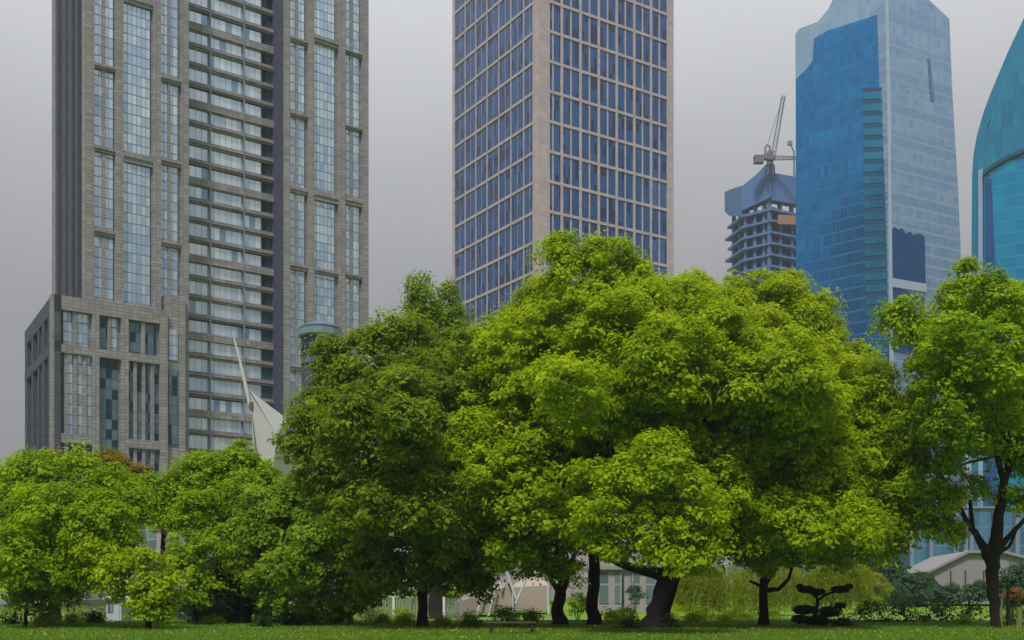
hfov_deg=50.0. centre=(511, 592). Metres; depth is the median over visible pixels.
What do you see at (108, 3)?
window
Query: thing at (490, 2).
window
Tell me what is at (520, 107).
window
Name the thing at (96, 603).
white building
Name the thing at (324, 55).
window
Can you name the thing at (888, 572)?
distant tree
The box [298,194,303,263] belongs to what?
window
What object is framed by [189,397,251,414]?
window
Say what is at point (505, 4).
window
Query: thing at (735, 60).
sky
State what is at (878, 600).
shrub
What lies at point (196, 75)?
window
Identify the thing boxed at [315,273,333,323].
window
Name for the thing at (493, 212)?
window
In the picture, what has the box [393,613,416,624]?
shrub
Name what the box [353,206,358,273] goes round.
window
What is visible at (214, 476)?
broadleaf tree
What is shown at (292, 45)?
window
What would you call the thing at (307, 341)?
window
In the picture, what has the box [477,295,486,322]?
window
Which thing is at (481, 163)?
window
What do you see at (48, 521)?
broadleaf tree
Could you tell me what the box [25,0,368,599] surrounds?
office tower
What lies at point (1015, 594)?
shrub
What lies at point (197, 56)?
window
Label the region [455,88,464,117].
window
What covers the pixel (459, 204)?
window
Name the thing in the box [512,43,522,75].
window
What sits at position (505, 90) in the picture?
window
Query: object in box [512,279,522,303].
window
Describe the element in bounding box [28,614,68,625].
shrub
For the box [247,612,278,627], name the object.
shrub
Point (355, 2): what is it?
window
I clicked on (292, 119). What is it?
window
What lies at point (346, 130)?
window
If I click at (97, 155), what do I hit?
window
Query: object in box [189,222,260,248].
window
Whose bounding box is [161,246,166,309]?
window
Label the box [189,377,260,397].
window
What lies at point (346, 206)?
window
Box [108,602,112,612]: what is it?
window
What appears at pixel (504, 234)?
window
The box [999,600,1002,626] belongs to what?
wooden stake
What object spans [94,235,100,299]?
window
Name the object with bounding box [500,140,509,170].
window
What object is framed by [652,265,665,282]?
window
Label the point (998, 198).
curved glass tower
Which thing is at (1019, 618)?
wooden stake
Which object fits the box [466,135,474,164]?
window
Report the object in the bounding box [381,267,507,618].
broadleaf tree
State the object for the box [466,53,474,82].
window
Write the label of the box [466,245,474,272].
window
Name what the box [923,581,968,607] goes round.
bush
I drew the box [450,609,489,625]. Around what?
shrub
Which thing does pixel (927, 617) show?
hedge
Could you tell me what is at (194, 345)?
window
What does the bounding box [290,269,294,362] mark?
window
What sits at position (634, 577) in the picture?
window
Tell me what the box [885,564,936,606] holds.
distant tree
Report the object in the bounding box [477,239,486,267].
window
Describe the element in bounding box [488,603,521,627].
shrub
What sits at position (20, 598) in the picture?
broadleaf tree
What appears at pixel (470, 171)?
window
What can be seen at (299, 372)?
window
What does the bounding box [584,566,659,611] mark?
building
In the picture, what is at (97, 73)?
window
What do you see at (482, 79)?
window
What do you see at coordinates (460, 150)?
window
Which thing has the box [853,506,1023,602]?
distant office
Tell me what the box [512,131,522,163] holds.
window
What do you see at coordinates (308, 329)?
round pavilion
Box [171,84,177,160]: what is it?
window
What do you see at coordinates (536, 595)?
canopy tent
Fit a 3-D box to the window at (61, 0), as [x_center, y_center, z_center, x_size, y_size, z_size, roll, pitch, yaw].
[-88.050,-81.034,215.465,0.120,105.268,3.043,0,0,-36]
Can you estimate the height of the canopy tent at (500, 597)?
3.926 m
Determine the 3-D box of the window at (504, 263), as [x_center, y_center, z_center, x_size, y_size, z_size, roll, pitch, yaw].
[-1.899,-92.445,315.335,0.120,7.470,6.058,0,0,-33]
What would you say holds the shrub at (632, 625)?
on the ground at (642, 615)
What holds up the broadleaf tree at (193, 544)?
on the ground at (642, 615)
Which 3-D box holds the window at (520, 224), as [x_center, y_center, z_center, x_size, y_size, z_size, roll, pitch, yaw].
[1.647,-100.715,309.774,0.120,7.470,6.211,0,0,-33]
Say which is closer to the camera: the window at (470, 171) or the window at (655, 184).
the window at (655, 184)
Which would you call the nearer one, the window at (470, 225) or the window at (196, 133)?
the window at (196, 133)
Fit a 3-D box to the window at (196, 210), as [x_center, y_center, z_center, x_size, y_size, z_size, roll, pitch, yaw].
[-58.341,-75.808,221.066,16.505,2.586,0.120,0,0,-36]
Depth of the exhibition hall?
104.94 m
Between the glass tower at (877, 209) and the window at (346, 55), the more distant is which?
the glass tower at (877, 209)
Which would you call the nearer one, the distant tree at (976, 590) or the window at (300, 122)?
the distant tree at (976, 590)
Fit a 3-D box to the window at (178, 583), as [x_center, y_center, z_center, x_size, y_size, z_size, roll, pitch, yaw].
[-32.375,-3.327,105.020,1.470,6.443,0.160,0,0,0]
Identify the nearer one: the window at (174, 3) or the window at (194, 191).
the window at (174, 3)
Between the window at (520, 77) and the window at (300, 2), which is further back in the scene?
the window at (520, 77)
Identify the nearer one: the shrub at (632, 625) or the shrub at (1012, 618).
the shrub at (632, 625)
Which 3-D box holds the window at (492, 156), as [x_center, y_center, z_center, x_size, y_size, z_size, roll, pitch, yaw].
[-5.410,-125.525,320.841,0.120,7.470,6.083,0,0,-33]
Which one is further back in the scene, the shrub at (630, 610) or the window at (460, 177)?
the window at (460, 177)
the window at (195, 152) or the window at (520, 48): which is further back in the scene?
the window at (520, 48)
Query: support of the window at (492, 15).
in the grid tower at (562, 115)
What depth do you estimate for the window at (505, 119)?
315.64 m
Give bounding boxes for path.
[1,619,780,619]
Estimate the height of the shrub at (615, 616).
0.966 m
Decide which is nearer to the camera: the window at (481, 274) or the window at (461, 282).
the window at (481, 274)
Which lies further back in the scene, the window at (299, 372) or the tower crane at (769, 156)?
the tower crane at (769, 156)
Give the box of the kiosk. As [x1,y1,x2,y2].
[175,598,191,620]
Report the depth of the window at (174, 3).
210.47 m
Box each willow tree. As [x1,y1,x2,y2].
[671,562,750,616]
[734,566,802,615]
[792,559,874,611]
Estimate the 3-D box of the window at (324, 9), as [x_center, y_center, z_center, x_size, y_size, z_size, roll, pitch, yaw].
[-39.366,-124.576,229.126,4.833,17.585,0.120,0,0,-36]
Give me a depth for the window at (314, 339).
147.36 m
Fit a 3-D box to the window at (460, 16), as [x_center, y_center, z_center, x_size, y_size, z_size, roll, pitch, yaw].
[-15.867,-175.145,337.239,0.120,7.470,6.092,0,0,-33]
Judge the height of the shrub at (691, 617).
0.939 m
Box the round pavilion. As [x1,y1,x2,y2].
[297,321,342,498]
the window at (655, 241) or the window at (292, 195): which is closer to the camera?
the window at (292, 195)
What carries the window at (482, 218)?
in the grid tower at (562, 115)
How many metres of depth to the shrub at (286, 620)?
51.88 m
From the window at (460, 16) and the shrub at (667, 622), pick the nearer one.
the shrub at (667, 622)
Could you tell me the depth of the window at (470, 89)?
331.92 m
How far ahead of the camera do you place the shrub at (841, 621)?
50.72 m
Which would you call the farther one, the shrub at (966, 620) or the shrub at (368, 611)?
the shrub at (368, 611)
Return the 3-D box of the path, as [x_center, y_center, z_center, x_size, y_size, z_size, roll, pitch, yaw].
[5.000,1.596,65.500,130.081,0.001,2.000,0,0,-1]
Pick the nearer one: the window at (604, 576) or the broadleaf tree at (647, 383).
the broadleaf tree at (647, 383)
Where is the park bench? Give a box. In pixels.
[487,622,535,633]
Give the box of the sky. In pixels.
[0,0,1023,592]
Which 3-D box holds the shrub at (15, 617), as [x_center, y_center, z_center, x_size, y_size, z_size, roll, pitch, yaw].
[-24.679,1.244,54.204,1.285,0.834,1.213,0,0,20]
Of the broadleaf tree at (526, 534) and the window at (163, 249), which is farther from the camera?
the window at (163, 249)
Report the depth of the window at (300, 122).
225.96 m
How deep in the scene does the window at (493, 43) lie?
320.69 m
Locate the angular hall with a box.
[907,550,1023,599]
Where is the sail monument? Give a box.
[232,331,297,486]
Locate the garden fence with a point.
(407, 603)
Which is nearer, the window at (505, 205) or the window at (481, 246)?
the window at (505, 205)
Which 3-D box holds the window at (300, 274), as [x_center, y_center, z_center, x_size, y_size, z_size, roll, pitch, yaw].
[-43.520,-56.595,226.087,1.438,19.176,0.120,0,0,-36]
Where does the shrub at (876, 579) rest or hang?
on the ground at (642, 615)
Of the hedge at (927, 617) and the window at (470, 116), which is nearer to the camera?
the hedge at (927, 617)
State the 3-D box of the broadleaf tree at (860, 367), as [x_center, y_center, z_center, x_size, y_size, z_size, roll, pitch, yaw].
[14.412,-7.429,53.593,14.719,18.442,11.095,0,0,0]
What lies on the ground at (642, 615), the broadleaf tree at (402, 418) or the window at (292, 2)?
the broadleaf tree at (402, 418)
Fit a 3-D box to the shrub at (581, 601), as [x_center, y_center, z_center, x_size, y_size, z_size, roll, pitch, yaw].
[3.925,0.727,61.983,1.999,1.858,1.766,0,0,29]
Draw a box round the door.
[114,602,119,620]
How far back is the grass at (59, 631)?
42.83 m
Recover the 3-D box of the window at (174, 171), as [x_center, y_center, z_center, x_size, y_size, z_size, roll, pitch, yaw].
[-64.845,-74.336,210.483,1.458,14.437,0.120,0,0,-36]
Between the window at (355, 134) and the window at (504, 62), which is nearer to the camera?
the window at (355, 134)
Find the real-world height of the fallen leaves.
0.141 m
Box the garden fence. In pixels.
[360,597,461,618]
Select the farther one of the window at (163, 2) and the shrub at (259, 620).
the window at (163, 2)
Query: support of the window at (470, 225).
in the grid tower at (562, 115)
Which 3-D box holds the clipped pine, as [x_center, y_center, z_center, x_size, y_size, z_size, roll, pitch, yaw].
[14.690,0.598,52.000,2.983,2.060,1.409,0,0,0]
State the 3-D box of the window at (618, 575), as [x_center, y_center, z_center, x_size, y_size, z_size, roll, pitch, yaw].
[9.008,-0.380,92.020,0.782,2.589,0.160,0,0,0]
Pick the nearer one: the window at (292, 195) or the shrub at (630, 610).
the shrub at (630, 610)
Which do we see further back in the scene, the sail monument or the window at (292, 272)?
the window at (292, 272)
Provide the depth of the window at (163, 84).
209.29 m
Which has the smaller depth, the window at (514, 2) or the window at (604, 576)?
the window at (604, 576)
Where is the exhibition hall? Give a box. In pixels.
[113,511,340,608]
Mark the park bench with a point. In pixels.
(531, 627)
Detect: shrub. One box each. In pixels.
[0,610,23,624]
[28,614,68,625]
[62,610,89,624]
[81,607,111,623]
[198,614,226,624]
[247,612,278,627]
[277,603,311,625]
[309,608,337,623]
[355,602,383,620]
[366,610,394,623]
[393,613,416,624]
[430,611,458,625]
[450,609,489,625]
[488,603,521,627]
[518,606,544,625]
[565,590,585,619]
[600,606,626,622]
[611,601,639,620]
[613,615,648,628]
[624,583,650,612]
[661,612,682,628]
[679,606,709,622]
[714,605,742,621]
[829,613,857,626]
[854,594,885,612]
[868,572,894,607]
[883,580,911,604]
[892,593,916,610]
[925,603,941,612]
[949,611,982,624]
[1001,586,1023,612]
[1002,605,1023,624]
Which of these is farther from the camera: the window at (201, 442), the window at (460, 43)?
the window at (460, 43)
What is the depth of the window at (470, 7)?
331.92 m
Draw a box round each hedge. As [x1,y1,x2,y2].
[0,604,105,621]
[275,603,431,621]
[670,601,788,618]
[849,591,989,622]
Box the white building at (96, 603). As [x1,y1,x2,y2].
[0,599,105,617]
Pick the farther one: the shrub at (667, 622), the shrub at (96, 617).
the shrub at (96, 617)
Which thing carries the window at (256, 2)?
in the office tower at (210, 176)
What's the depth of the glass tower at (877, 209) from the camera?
388.89 m
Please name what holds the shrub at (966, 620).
on the ground at (642, 615)
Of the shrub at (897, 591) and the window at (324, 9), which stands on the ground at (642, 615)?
the shrub at (897, 591)
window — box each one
[61,0,61,294]
[94,0,100,62]
[94,68,100,145]
[94,151,100,227]
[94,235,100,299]
[105,0,112,65]
[105,72,112,148]
[105,154,112,230]
[105,237,112,301]
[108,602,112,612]
[124,2,149,155]
[124,162,149,305]
[140,525,155,574]
[161,0,166,75]
[161,81,166,157]
[161,164,166,239]
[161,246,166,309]
[166,530,180,589]
[171,0,177,78]
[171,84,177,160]
[171,167,177,241]
[171,248,177,294]
[189,0,260,24]
[189,10,260,42]
[189,30,260,61]
[189,48,260,80]
[189,67,260,99]
[189,88,260,116]
[189,107,260,136]
[189,125,260,155]
[189,145,260,173]
[189,165,260,191]
[189,184,260,210]
[189,203,260,229]
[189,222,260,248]
[189,243,260,266]
[189,262,260,285]
[189,280,260,304]
[189,299,260,322]
[189,320,260,340]
[189,339,260,360]
[189,357,260,378]
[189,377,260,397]
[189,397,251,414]
[189,417,251,433]
[189,435,251,450]
[242,0,260,6]
[290,0,294,36]
[290,42,294,110]
[290,116,294,185]
[290,192,294,262]
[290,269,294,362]
[290,370,294,431]
[298,0,303,39]
[298,44,303,113]
[298,118,303,187]
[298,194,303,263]
[298,271,303,363]
[298,371,300,431]
[301,339,303,363]
[305,337,310,362]
[313,337,320,361]
[315,0,333,39]
[315,43,333,192]
[315,200,333,270]
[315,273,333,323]
[345,0,348,48]
[345,54,348,123]
[345,129,348,195]
[345,204,348,271]
[345,278,348,345]
[353,0,358,52]
[353,56,358,126]
[353,131,358,198]
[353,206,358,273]
[353,279,358,352]
[455,0,464,10]
[455,7,464,37]
[455,34,464,64]
[455,61,464,91]
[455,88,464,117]
[455,115,464,144]
[455,142,464,171]
[455,169,464,198]
[455,196,464,224]
[455,223,464,251]
[455,250,464,278]
[455,277,464,302]
[466,0,474,28]
[466,25,474,55]
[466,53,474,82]
[466,80,474,109]
[466,108,474,136]
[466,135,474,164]
[466,163,474,191]
[466,190,474,218]
[466,218,474,245]
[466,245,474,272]
[466,273,474,300]
[466,300,474,325]
[477,0,486,18]
[477,15,486,46]
[477,43,486,73]
[477,71,486,101]
[477,99,486,129]
[477,127,486,156]
[477,155,486,184]
[477,183,486,212]
[477,211,486,239]
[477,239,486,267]
[477,267,486,295]
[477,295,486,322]
[488,0,497,9]
[488,5,497,37]
[488,34,497,65]
[488,62,497,93]
[488,91,497,121]
[488,119,497,149]
[488,148,497,177]
[488,176,497,205]
[488,205,497,234]
[488,233,497,262]
[488,262,497,290]
[488,290,497,316]
[500,0,509,27]
[500,24,509,55]
[500,53,509,84]
[500,82,509,113]
[500,111,509,141]
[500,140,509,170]
[500,169,509,199]
[500,198,509,227]
[500,227,509,256]
[500,256,509,284]
[500,285,509,310]
[512,0,522,17]
[512,13,522,46]
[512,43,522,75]
[512,72,522,104]
[512,102,522,133]
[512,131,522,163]
[512,161,522,192]
[512,190,522,221]
[512,220,522,250]
[512,249,522,279]
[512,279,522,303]
[599,572,608,602]
[615,572,621,602]
[630,572,639,602]
[646,577,654,602]
[652,180,665,207]
[652,236,665,263]
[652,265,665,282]
[985,178,995,505]
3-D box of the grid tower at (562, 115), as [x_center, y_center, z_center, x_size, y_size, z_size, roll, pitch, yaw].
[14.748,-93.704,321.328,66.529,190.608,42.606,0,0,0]
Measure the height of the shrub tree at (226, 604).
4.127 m
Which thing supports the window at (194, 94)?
in the office tower at (210, 176)
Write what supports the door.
in the booth
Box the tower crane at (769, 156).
[753,95,795,176]
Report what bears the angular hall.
on the ground at (642, 615)
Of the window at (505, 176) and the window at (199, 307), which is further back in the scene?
the window at (505, 176)
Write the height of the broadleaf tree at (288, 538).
7.680 m
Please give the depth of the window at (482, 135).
326.45 m
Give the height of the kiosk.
1.347 m
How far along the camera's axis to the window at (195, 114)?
221.27 m
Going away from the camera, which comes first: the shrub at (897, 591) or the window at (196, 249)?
the shrub at (897, 591)
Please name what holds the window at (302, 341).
in the round pavilion
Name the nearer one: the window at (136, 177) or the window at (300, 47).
the window at (136, 177)
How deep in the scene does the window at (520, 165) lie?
309.38 m
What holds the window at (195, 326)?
in the office tower at (210, 176)
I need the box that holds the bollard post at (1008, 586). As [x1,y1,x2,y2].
[1006,583,1010,625]
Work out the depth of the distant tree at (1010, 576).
99.55 m
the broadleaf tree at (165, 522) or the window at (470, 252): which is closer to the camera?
the broadleaf tree at (165, 522)
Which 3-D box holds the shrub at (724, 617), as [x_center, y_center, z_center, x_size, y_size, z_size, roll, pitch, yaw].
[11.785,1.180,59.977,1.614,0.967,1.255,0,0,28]
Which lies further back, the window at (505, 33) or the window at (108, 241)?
the window at (505, 33)
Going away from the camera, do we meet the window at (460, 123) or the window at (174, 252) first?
the window at (174, 252)
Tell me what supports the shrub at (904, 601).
on the ground at (642, 615)
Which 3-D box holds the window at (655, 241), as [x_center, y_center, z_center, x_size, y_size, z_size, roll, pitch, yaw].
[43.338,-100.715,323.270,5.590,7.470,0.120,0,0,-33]
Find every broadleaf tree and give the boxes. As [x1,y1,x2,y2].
[0,436,160,625]
[0,576,86,625]
[37,444,157,591]
[67,537,201,629]
[111,470,204,580]
[153,527,234,624]
[154,437,285,621]
[199,518,265,623]
[224,474,390,624]
[267,306,505,627]
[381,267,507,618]
[434,404,621,625]
[447,227,870,628]
[456,271,657,625]
[663,266,936,618]
[703,429,930,625]
[865,253,1023,627]
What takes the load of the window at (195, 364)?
in the office tower at (210, 176)
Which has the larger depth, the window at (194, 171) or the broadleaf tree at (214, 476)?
the window at (194, 171)
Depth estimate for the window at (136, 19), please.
206.19 m
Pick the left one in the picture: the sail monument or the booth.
the booth
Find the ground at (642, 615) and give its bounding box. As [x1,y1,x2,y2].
[0,593,1023,639]
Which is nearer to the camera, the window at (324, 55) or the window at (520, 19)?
the window at (324, 55)
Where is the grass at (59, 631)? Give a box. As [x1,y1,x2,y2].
[0,619,1023,639]
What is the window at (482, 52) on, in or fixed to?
in the grid tower at (562, 115)
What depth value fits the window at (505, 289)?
315.64 m
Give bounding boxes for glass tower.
[795,0,966,576]
[971,19,1023,505]
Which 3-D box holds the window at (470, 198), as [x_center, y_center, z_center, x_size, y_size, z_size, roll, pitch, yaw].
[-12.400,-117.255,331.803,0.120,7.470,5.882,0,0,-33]
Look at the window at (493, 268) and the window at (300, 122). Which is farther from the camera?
the window at (493, 268)
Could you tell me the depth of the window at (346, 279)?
232.23 m
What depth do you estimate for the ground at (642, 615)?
70.10 m
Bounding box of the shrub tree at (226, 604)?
[178,548,281,623]
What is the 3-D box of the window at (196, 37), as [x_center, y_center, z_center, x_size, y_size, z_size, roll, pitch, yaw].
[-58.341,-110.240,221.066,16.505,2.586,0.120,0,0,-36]
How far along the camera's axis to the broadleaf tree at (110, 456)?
71.39 m
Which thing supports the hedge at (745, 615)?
on the ground at (642, 615)
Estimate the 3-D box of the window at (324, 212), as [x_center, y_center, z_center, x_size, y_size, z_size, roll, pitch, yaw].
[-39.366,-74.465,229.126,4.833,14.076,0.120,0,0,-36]
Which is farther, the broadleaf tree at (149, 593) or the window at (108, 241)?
the window at (108, 241)
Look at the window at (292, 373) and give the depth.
224.92 m
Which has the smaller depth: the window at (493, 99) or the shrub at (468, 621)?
the shrub at (468, 621)
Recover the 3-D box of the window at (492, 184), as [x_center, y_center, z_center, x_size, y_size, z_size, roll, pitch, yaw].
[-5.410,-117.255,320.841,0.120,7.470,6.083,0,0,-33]
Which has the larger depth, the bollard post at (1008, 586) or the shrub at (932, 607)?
the shrub at (932, 607)
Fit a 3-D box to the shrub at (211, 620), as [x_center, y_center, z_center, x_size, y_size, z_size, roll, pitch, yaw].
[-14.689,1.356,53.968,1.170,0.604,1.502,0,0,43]
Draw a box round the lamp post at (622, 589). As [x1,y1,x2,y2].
[621,569,623,613]
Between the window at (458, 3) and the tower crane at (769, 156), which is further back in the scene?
the tower crane at (769, 156)
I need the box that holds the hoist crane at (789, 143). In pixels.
[787,141,794,176]
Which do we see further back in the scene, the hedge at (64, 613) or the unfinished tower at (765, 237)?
the unfinished tower at (765, 237)
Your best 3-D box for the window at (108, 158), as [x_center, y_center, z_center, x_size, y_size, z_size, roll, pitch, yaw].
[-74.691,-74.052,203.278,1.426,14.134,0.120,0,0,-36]
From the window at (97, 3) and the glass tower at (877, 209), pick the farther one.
the glass tower at (877, 209)
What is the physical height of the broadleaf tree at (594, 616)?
17.337 m
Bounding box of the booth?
[103,596,131,621]
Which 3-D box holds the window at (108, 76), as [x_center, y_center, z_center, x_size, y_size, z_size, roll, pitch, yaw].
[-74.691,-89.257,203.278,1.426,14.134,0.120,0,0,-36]
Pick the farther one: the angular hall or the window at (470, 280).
the window at (470, 280)
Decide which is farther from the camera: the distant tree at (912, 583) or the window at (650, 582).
the distant tree at (912, 583)
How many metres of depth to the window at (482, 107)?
326.45 m
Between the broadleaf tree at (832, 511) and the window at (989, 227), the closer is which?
the broadleaf tree at (832, 511)
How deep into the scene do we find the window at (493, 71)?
320.69 m
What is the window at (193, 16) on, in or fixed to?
in the office tower at (210, 176)
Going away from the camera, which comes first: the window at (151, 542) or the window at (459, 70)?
the window at (151, 542)
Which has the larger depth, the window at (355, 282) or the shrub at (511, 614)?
the window at (355, 282)
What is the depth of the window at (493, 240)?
320.96 m
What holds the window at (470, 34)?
in the grid tower at (562, 115)
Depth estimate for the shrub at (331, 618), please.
53.77 m
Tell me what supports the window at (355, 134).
in the office tower at (210, 176)
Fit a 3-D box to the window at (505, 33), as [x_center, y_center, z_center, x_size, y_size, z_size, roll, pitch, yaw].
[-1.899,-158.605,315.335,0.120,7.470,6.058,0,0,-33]
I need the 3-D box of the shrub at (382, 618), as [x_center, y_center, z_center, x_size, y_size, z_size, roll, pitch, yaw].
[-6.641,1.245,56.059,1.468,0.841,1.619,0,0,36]
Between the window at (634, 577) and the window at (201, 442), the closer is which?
the window at (634, 577)
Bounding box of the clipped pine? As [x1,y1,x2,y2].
[790,583,853,625]
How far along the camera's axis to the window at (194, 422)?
220.78 m
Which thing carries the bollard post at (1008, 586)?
on the ground at (642, 615)
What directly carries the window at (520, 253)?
in the grid tower at (562, 115)
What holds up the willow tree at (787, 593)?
on the ground at (642, 615)
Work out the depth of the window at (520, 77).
309.38 m
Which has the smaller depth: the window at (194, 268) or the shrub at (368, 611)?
the shrub at (368, 611)
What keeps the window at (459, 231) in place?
in the grid tower at (562, 115)
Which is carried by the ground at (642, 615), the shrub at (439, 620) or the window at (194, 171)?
the shrub at (439, 620)
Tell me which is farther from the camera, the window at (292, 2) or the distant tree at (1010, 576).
the window at (292, 2)
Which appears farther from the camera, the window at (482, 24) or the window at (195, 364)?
the window at (482, 24)
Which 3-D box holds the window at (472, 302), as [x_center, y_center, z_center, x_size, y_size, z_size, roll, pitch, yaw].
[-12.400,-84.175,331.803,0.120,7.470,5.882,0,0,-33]
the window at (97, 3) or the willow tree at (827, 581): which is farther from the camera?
the window at (97, 3)
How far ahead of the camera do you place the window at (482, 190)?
325.98 m
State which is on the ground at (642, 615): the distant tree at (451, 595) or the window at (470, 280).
the distant tree at (451, 595)
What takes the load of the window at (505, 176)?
in the grid tower at (562, 115)
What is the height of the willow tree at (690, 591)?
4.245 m
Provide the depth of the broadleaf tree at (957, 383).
47.76 m
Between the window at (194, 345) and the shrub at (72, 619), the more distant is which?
the window at (194, 345)
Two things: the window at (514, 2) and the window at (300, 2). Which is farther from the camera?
the window at (514, 2)
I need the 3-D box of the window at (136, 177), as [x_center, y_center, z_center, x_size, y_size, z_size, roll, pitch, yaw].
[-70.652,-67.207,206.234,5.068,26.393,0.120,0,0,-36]
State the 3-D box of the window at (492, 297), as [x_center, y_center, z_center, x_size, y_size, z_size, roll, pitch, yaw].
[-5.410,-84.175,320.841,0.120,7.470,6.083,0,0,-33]
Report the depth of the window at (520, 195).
309.38 m
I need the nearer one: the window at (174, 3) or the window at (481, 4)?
the window at (174, 3)
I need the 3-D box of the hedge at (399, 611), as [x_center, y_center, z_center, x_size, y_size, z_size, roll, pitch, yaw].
[-9.096,0.990,59.943,9.792,1.338,2.501,0,0,0]
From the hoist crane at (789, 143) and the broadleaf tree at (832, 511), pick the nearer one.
the broadleaf tree at (832, 511)
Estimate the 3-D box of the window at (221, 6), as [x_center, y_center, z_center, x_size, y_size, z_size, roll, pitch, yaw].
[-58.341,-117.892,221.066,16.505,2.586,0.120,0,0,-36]
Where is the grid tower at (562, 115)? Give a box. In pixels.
[452,0,673,597]
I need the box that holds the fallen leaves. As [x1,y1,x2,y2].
[4,621,1022,637]
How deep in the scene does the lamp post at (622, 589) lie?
61.95 m
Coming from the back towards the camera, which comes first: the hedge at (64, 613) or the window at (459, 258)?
the window at (459, 258)
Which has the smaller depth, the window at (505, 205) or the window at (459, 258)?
the window at (505, 205)
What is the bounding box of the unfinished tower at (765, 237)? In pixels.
[725,163,795,589]
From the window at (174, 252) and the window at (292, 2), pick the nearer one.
the window at (174, 252)
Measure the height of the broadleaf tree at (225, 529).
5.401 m
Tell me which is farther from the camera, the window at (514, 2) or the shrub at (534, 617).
the window at (514, 2)
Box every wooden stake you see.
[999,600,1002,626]
[1016,608,1021,627]
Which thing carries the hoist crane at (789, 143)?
attached to the unfinished tower at (765, 237)
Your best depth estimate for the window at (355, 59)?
233.65 m
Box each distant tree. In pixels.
[411,583,469,608]
[854,553,910,602]
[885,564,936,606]
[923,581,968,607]
[959,579,988,607]
[998,562,1023,609]
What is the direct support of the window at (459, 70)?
in the grid tower at (562, 115)
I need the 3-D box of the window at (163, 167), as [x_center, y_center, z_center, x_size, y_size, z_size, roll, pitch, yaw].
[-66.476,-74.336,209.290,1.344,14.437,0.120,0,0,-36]
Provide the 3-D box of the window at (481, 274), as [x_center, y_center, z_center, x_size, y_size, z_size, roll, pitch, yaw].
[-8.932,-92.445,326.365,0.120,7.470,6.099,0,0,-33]
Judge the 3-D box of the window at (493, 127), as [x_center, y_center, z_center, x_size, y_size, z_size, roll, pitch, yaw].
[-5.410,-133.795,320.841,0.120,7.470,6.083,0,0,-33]
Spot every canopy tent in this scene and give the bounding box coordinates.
[458,571,526,616]
[512,571,549,613]

